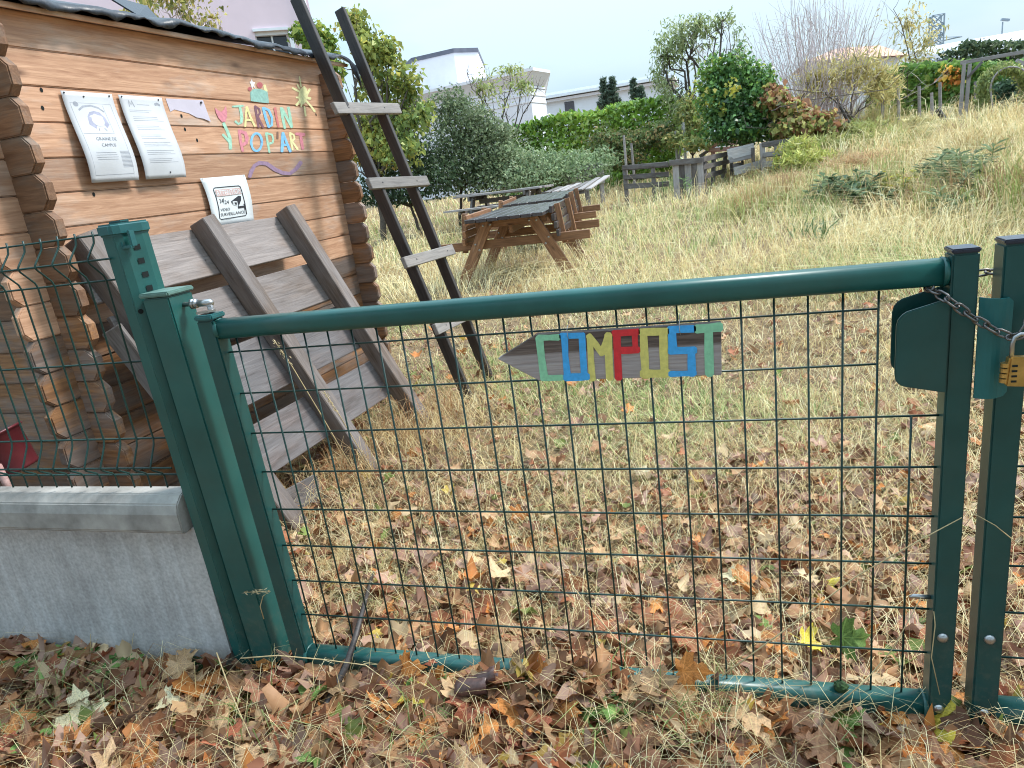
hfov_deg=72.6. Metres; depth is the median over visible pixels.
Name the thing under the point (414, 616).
fallen leaf
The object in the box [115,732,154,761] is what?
fallen leaf
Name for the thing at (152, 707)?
fallen leaf
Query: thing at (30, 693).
fallen leaf
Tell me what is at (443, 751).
fallen leaf
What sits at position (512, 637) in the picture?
fallen leaf
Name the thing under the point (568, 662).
fallen leaf
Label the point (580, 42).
sky
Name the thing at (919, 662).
fallen leaf
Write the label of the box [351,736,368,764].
fallen leaf
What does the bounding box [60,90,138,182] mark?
paper notice
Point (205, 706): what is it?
fallen leaf
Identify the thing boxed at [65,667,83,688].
fallen leaf
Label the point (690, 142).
weed bush
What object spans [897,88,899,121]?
wooden stake
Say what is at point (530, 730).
fallen leaf
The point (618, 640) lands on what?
dry stalk
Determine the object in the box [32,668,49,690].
fallen leaf
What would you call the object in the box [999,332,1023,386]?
padlock
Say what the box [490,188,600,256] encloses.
picnic table
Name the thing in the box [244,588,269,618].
dry stalk
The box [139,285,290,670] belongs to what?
gate post
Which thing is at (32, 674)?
fallen leaf
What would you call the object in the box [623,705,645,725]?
fallen leaf
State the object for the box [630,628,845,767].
grass tuft
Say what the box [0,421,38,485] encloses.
plastic tub
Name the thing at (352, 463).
grass tuft
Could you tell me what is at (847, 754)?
fallen leaf
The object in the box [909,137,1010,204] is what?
spurge plant
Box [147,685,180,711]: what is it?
fallen leaf
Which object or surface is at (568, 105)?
window
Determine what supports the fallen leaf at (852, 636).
on the leaf litter at (274, 698)
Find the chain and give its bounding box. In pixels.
[923,268,1023,340]
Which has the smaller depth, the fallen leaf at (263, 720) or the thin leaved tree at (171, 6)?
the fallen leaf at (263, 720)
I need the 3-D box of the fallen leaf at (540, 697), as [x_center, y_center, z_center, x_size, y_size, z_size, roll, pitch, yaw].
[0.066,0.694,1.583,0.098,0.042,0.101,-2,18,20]
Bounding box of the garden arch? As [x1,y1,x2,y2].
[972,59,1023,113]
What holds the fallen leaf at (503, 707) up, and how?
on the leaf litter at (274, 698)
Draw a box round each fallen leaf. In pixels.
[0,710,18,728]
[0,717,51,763]
[0,730,18,749]
[0,747,14,766]
[1,704,37,735]
[9,680,37,701]
[10,727,52,753]
[12,652,37,673]
[16,643,38,670]
[16,720,42,741]
[21,665,49,698]
[21,680,50,701]
[22,639,45,652]
[22,667,52,683]
[29,705,43,714]
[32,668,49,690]
[39,716,92,764]
[40,730,55,744]
[54,684,108,727]
[57,686,103,706]
[58,715,122,753]
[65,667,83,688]
[66,672,86,689]
[75,727,122,765]
[91,647,112,663]
[91,737,131,767]
[104,696,126,715]
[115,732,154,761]
[118,658,142,671]
[120,694,158,722]
[132,732,158,767]
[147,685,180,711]
[148,692,165,712]
[157,667,209,690]
[161,652,193,681]
[166,670,181,704]
[167,648,198,661]
[170,687,207,719]
[175,744,198,759]
[195,692,240,728]
[197,699,215,720]
[197,711,230,736]
[200,718,242,749]
[208,678,263,700]
[222,719,252,748]
[231,742,265,767]
[245,716,266,728]
[247,745,267,753]
[252,650,291,670]
[258,739,295,765]
[264,728,284,763]
[266,664,288,694]
[282,689,309,705]
[288,689,315,731]
[294,737,332,767]
[296,684,326,716]
[305,659,344,679]
[310,620,326,641]
[318,674,346,698]
[320,720,345,737]
[325,737,340,757]
[343,671,362,697]
[348,690,377,715]
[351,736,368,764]
[365,689,410,712]
[370,602,385,616]
[379,599,394,613]
[383,760,408,767]
[390,648,426,677]
[396,635,407,649]
[397,681,425,703]
[404,732,455,757]
[405,716,451,746]
[405,750,454,767]
[408,687,449,717]
[409,610,420,622]
[420,659,437,670]
[426,744,453,762]
[431,665,452,680]
[433,710,481,738]
[435,618,460,633]
[445,695,493,723]
[446,738,488,767]
[447,718,478,738]
[454,670,480,676]
[470,713,512,754]
[470,716,483,735]
[486,682,507,698]
[490,685,538,733]
[496,719,535,756]
[503,633,521,644]
[506,703,539,733]
[508,653,534,682]
[510,676,553,706]
[518,687,558,706]
[528,621,550,636]
[528,653,547,680]
[533,707,552,724]
[539,644,575,674]
[552,658,590,686]
[553,676,586,707]
[553,689,581,717]
[555,644,574,676]
[559,662,581,689]
[567,700,599,736]
[577,640,592,655]
[577,742,592,763]
[578,694,618,697]
[580,760,610,767]
[593,704,616,719]
[594,704,629,734]
[597,701,627,730]
[600,727,644,767]
[603,762,633,767]
[606,722,626,749]
[608,635,634,656]
[608,690,631,722]
[613,672,640,700]
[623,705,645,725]
[623,718,668,762]
[630,664,679,695]
[634,465,649,472]
[640,651,664,668]
[641,720,677,746]
[645,595,663,612]
[659,618,681,632]
[662,655,680,669]
[663,637,680,651]
[663,651,714,690]
[683,698,695,717]
[692,532,704,541]
[703,600,729,626]
[706,676,757,706]
[713,623,736,635]
[716,684,756,720]
[718,692,782,736]
[720,564,735,583]
[725,739,760,767]
[729,708,780,727]
[740,642,746,651]
[740,710,788,739]
[745,724,783,749]
[754,615,776,626]
[761,624,777,641]
[764,740,800,767]
[766,634,797,661]
[776,699,815,735]
[779,710,817,734]
[788,623,832,653]
[793,718,852,759]
[795,725,841,767]
[804,605,829,619]
[809,681,870,716]
[814,577,839,593]
[822,617,870,660]
[832,708,864,741]
[834,730,855,767]
[854,728,868,733]
[858,611,874,623]
[858,732,880,745]
[879,700,955,744]
[881,711,911,726]
[888,682,899,686]
[898,741,947,767]
[904,645,923,671]
[905,714,935,737]
[913,599,925,607]
[916,733,973,767]
[939,741,984,767]
[953,692,964,700]
[954,631,967,652]
[957,592,969,615]
[957,757,984,767]
[974,723,1023,767]
[980,718,1006,750]
[994,720,1023,740]
[998,682,1008,695]
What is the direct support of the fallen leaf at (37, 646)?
on the leaf litter at (274, 698)
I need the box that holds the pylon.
[926,13,961,74]
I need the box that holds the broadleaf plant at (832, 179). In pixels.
[802,168,897,213]
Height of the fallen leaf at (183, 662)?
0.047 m
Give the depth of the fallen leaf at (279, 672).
1.81 m
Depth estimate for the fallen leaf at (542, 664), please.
1.65 m
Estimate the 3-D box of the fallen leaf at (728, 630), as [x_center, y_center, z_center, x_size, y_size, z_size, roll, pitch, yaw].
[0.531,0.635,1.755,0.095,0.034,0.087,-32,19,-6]
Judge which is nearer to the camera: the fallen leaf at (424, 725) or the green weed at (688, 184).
the fallen leaf at (424, 725)
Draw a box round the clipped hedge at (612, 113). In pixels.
[503,95,686,195]
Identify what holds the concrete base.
on the ground at (489, 323)
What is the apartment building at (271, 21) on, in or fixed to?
on the ground at (489, 323)
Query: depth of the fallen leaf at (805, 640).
1.67 m
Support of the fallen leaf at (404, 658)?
on the leaf litter at (274, 698)
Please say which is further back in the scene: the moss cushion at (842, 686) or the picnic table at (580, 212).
the picnic table at (580, 212)
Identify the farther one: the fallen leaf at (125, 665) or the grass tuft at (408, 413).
the grass tuft at (408, 413)
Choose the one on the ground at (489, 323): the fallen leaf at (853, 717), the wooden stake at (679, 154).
the wooden stake at (679, 154)
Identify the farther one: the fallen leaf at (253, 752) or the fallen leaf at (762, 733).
the fallen leaf at (253, 752)
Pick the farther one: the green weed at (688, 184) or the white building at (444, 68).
the white building at (444, 68)
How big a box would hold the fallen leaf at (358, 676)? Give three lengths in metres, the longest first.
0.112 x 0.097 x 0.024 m
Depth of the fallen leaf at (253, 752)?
1.56 m
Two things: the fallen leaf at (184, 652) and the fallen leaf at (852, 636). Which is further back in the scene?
the fallen leaf at (184, 652)
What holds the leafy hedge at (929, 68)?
on the ground at (489, 323)
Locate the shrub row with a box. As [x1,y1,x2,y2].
[936,38,1023,88]
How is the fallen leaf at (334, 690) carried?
on the leaf litter at (274, 698)
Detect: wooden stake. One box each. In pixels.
[623,135,628,189]
[630,143,635,190]
[674,131,678,165]
[678,126,682,158]
[683,122,686,158]
[839,106,852,127]
[881,93,884,120]
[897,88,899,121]
[917,86,920,116]
[930,92,933,112]
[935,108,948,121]
[938,82,941,108]
[974,81,977,115]
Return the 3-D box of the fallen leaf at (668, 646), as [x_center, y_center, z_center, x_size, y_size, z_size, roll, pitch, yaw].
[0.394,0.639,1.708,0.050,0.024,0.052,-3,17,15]
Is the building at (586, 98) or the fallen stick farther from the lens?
the building at (586, 98)
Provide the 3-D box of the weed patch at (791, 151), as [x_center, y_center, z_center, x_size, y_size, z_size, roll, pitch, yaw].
[5.877,-4.625,13.854,1.368,0.909,1.314,4,20,35]
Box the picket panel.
[669,157,704,198]
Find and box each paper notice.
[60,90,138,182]
[118,95,185,178]
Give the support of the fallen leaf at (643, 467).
on the leaf litter at (274, 698)
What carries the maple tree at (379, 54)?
on the ground at (489, 323)
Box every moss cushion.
[191,656,202,673]
[833,679,848,692]
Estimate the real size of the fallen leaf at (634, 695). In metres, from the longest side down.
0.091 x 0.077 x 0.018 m
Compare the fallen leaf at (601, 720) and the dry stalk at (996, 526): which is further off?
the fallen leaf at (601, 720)
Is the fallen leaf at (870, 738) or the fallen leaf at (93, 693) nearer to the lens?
the fallen leaf at (870, 738)
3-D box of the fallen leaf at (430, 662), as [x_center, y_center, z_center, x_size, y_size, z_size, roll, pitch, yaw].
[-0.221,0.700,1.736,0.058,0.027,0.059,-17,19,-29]
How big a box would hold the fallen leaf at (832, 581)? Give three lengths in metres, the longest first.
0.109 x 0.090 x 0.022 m
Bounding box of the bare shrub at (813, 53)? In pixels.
[686,0,949,148]
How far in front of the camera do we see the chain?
1.14 m
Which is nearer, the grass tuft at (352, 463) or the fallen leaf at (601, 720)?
the fallen leaf at (601, 720)
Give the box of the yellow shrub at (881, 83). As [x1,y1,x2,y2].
[784,40,906,121]
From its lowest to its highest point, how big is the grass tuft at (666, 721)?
0.156 m
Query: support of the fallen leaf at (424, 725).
on the leaf litter at (274, 698)
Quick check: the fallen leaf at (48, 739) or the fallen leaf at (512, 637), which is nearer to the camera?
the fallen leaf at (48, 739)
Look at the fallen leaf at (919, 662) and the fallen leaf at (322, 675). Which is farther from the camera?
the fallen leaf at (322, 675)
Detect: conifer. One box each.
[596,76,611,121]
[607,75,621,103]
[628,77,640,119]
[637,85,646,109]
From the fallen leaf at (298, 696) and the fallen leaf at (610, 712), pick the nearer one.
the fallen leaf at (610, 712)
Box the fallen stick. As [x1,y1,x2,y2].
[305,566,375,739]
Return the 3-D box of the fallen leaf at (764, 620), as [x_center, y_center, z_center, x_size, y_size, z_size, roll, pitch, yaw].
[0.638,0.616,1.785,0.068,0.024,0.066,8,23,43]
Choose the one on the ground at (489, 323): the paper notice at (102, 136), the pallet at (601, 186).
the pallet at (601, 186)
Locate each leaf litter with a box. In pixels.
[0,256,1023,767]
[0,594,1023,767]
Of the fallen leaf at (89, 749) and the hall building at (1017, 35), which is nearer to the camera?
the fallen leaf at (89, 749)
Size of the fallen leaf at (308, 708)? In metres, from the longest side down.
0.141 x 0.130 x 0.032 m
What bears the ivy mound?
on the ground at (489, 323)
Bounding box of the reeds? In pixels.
[824,95,909,131]
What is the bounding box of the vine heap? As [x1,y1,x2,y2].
[739,73,921,141]
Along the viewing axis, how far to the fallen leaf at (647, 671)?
1.53 m
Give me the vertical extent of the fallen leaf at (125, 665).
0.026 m
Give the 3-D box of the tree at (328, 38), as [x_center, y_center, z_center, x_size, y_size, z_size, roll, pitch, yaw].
[-4.635,-6.334,17.559,1.467,5.546,1.246,-3,17,17]
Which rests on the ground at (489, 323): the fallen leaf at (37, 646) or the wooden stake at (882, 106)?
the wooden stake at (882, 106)
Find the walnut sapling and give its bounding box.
[466,63,543,196]
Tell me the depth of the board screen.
15.22 m
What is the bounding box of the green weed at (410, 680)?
[406,675,445,685]
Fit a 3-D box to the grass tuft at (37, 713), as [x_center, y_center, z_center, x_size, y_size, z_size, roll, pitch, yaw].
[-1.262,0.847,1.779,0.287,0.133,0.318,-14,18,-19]
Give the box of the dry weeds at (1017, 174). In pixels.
[678,95,1023,236]
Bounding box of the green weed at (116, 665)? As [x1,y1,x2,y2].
[79,647,143,676]
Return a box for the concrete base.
[0,486,234,664]
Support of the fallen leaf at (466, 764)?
on the leaf litter at (274, 698)
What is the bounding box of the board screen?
[727,143,761,184]
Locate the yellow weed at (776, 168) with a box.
[772,146,781,176]
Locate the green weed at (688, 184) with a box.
[644,173,695,198]
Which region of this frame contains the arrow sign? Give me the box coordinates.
[498,314,722,380]
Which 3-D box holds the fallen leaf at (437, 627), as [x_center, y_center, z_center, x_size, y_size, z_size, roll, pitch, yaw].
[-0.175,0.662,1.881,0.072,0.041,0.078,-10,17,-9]
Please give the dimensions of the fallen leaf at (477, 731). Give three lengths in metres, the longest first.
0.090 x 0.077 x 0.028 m
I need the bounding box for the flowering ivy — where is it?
[692,76,741,119]
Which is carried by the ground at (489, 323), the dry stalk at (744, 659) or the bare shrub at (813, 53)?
the bare shrub at (813, 53)
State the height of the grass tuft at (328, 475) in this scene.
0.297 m
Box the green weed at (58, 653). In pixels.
[24,643,97,661]
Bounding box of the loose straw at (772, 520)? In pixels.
[0,246,1023,767]
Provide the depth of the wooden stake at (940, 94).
16.03 m
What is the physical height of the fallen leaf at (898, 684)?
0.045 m
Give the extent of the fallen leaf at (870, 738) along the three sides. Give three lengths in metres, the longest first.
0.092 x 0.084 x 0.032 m
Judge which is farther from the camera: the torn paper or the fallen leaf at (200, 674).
the torn paper
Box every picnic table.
[441,198,599,287]
[443,184,553,214]
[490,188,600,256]
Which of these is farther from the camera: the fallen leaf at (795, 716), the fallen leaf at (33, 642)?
the fallen leaf at (33, 642)
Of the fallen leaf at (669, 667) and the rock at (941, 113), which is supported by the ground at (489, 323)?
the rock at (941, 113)
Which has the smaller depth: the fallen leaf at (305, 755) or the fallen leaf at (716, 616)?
the fallen leaf at (305, 755)
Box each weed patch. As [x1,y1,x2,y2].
[761,144,931,185]
[769,128,840,171]
[807,114,917,152]
[889,111,974,135]
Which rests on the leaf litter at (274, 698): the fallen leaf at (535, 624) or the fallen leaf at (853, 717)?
the fallen leaf at (535, 624)
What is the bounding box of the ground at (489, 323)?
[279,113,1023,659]
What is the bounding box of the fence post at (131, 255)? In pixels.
[96,219,254,665]
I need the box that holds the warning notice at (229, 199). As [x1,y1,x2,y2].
[200,175,253,224]
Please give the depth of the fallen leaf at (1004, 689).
1.44 m
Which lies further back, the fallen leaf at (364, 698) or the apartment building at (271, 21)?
the apartment building at (271, 21)
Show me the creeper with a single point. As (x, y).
(952, 80)
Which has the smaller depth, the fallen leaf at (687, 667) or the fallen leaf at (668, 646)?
the fallen leaf at (687, 667)
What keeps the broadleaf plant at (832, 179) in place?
on the ground at (489, 323)
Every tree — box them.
[119,0,227,30]
[287,18,348,92]
[323,3,436,241]
[645,5,751,170]
[875,0,949,73]
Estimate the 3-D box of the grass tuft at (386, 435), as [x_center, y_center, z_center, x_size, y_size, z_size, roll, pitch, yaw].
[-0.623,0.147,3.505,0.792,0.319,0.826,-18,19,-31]
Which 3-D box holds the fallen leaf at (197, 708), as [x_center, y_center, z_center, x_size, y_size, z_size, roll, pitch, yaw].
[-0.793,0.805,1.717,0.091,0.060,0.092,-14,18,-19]
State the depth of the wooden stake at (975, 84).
15.83 m
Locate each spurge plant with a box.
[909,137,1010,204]
[921,184,977,216]
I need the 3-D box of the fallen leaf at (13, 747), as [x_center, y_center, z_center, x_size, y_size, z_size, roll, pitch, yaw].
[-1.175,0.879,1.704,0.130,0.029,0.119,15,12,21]
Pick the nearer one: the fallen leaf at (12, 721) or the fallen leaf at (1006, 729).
the fallen leaf at (1006, 729)
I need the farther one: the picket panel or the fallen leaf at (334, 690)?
the picket panel
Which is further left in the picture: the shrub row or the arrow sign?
the arrow sign
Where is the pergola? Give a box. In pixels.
[958,50,1023,120]
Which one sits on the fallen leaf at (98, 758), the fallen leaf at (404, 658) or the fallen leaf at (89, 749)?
the fallen leaf at (89, 749)
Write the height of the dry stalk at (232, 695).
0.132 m
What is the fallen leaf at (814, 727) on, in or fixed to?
on the leaf litter at (274, 698)
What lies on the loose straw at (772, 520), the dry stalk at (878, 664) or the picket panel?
the dry stalk at (878, 664)
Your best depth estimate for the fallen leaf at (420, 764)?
1.45 m
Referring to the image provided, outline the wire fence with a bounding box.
[0,231,176,487]
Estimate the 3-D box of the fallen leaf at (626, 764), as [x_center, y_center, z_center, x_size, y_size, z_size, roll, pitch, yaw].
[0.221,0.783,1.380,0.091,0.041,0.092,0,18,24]
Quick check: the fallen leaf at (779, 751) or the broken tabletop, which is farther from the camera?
the broken tabletop
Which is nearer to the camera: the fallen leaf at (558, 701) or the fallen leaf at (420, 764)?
the fallen leaf at (420, 764)
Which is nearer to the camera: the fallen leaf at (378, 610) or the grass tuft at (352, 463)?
the fallen leaf at (378, 610)
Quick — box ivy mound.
[689,42,803,175]
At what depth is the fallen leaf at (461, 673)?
1.68 m
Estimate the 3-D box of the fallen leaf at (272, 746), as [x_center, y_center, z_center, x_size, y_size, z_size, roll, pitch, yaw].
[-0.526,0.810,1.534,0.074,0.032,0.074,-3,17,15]
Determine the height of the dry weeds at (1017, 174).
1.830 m
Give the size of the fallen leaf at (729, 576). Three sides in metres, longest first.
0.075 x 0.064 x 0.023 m
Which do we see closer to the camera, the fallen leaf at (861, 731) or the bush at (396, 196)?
the fallen leaf at (861, 731)
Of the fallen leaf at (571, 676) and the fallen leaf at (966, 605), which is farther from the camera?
the fallen leaf at (966, 605)
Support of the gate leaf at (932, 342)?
on the ground at (489, 323)
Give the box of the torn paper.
[165,98,210,121]
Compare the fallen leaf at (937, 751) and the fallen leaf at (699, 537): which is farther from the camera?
the fallen leaf at (699, 537)
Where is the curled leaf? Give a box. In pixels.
[454,665,497,696]
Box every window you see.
[252,27,294,53]
[564,101,574,111]
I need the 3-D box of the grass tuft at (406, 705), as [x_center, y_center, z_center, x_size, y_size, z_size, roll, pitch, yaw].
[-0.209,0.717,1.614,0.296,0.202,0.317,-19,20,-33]
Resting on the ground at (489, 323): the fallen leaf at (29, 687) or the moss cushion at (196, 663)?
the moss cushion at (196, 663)
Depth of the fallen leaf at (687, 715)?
1.50 m
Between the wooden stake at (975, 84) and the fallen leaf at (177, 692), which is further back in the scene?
the wooden stake at (975, 84)
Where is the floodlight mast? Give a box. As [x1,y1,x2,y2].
[1000,18,1009,33]
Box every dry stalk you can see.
[216,652,253,744]
[240,655,386,680]
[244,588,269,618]
[273,340,369,497]
[321,391,387,502]
[418,357,464,440]
[572,585,677,699]
[722,517,961,675]
[828,597,921,712]
[931,611,939,694]
[963,513,1020,546]
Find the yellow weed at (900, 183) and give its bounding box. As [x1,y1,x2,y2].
[877,168,917,202]
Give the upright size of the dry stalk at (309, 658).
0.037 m
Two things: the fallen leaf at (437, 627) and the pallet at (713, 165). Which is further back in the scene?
the pallet at (713, 165)
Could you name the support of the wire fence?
on the concrete base
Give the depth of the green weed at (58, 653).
2.05 m
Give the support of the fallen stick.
on the leaf litter at (274, 698)
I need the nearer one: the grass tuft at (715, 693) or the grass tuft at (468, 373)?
the grass tuft at (715, 693)
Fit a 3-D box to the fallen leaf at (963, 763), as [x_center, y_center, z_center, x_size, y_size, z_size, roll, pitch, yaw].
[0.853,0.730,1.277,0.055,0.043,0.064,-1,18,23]
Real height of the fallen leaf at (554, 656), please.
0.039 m
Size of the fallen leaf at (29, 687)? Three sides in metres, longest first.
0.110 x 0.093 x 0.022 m
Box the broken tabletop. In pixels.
[542,175,609,193]
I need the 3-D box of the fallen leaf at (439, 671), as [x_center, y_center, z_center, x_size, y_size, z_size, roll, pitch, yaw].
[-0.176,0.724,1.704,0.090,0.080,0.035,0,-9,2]
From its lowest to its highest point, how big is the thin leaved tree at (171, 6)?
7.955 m
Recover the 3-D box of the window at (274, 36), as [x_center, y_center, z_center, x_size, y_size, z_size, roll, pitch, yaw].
[-8.545,-12.053,25.284,1.356,1.540,0.360,-13,17,-18]
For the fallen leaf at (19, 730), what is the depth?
1.74 m
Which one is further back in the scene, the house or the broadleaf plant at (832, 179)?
the house
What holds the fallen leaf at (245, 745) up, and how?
on the leaf litter at (274, 698)
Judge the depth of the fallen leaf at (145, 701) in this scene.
1.77 m
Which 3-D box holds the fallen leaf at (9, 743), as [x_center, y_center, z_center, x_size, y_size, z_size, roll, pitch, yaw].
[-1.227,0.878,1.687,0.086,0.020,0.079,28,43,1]
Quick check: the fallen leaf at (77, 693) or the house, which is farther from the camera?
the house
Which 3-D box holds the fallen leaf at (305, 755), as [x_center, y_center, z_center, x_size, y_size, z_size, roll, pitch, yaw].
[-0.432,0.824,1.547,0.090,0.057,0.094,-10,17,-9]
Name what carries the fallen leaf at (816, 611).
on the leaf litter at (274, 698)
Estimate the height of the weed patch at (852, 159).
0.616 m
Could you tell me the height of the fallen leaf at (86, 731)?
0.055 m
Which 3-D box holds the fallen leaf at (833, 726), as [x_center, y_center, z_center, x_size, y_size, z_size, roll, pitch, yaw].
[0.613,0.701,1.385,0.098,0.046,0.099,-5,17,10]
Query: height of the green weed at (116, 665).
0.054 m
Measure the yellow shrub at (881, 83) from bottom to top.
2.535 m
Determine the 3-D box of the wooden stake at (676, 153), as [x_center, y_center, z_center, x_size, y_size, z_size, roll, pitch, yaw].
[4.286,-5.937,18.132,0.076,1.235,0.066,-3,17,17]
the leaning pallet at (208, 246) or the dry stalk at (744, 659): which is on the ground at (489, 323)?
the leaning pallet at (208, 246)
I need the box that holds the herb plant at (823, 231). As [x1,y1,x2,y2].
[787,216,844,241]
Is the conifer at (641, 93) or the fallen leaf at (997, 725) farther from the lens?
the conifer at (641, 93)
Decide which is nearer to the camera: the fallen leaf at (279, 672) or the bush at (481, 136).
the fallen leaf at (279, 672)
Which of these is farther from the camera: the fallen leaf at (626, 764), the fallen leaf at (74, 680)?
the fallen leaf at (74, 680)
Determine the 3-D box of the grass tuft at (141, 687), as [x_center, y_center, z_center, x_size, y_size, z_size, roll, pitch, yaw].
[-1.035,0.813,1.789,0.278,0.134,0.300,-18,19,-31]
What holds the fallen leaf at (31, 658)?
on the leaf litter at (274, 698)
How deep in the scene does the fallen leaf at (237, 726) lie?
1.62 m
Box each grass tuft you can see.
[0,647,80,732]
[3,646,118,719]
[42,660,163,731]
[189,673,329,752]
[277,436,389,507]
[293,406,433,504]
[356,384,475,457]
[363,378,458,443]
[373,663,462,765]
[376,372,497,425]
[429,349,508,394]
[552,610,677,759]
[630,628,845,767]
[634,659,754,765]
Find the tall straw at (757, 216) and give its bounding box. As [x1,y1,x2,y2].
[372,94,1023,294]
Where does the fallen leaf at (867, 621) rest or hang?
on the leaf litter at (274, 698)
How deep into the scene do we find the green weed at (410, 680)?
1.70 m
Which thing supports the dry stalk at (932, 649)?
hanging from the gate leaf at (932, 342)
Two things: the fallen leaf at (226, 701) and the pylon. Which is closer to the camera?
the fallen leaf at (226, 701)
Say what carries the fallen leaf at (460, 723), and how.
on the fallen leaf
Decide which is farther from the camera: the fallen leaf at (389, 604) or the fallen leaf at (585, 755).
the fallen leaf at (389, 604)
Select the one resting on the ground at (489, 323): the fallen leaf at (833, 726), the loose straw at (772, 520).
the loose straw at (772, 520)
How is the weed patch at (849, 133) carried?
on the ground at (489, 323)
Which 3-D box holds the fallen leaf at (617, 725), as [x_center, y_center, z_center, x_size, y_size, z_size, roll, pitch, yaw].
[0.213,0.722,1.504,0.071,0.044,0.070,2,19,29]
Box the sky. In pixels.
[308,0,1023,195]
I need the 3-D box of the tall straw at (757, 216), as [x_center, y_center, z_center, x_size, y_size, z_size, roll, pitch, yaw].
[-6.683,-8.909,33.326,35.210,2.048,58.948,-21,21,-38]
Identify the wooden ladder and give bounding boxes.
[290,0,493,404]
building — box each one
[57,0,310,56]
[360,48,549,202]
[546,74,679,156]
[907,30,1023,61]
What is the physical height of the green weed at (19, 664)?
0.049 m
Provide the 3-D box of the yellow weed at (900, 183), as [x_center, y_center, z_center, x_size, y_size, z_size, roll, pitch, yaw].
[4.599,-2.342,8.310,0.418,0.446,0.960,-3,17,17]
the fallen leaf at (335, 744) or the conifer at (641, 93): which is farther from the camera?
the conifer at (641, 93)
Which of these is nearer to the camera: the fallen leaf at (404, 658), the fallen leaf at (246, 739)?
the fallen leaf at (246, 739)
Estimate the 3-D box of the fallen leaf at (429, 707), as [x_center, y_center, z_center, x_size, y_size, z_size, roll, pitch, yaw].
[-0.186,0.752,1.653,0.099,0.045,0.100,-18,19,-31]
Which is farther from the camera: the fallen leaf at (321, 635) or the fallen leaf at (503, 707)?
the fallen leaf at (321, 635)
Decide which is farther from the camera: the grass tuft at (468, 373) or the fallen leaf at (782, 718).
the grass tuft at (468, 373)
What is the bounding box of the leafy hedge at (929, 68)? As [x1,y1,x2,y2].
[865,56,1023,122]
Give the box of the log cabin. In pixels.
[0,0,390,485]
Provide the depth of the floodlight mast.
49.35 m
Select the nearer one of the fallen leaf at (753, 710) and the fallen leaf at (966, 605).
the fallen leaf at (753, 710)
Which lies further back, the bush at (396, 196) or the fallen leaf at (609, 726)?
the bush at (396, 196)
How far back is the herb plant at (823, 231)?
7.11 m
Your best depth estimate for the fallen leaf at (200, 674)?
1.86 m
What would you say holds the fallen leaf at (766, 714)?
on the leaf litter at (274, 698)
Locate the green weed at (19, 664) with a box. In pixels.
[0,657,34,682]
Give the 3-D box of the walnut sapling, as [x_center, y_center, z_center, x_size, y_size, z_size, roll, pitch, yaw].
[-0.083,-7.072,19.899,2.392,4.134,1.549,-3,17,17]
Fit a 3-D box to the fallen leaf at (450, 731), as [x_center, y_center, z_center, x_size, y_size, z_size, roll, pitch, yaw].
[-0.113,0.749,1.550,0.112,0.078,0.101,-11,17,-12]
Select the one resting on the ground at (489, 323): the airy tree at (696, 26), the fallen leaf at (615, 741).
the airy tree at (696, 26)
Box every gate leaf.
[194,244,981,716]
[964,234,1023,725]
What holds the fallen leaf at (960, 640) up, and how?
on the leaf litter at (274, 698)
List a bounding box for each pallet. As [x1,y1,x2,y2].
[64,204,431,535]
[564,163,605,204]
[622,161,668,205]
[703,152,728,193]
[708,140,747,163]
[759,138,792,179]
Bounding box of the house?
[792,45,907,117]
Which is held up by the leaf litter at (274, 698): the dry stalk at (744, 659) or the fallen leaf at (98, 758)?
the fallen leaf at (98, 758)
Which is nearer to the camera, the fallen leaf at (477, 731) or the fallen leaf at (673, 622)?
the fallen leaf at (477, 731)
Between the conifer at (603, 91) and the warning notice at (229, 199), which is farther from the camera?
the conifer at (603, 91)
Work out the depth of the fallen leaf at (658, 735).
1.43 m
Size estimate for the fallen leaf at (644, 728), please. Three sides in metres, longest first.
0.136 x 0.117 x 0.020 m
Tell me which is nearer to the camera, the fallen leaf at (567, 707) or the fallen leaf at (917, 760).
the fallen leaf at (917, 760)
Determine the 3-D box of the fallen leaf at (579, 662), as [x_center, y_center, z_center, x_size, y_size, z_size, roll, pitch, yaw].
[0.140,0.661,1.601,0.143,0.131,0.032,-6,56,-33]
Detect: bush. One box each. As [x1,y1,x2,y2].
[357,125,459,234]
[424,83,549,226]
[462,138,624,196]
[581,115,678,180]
[654,90,711,157]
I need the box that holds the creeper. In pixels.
[934,64,966,90]

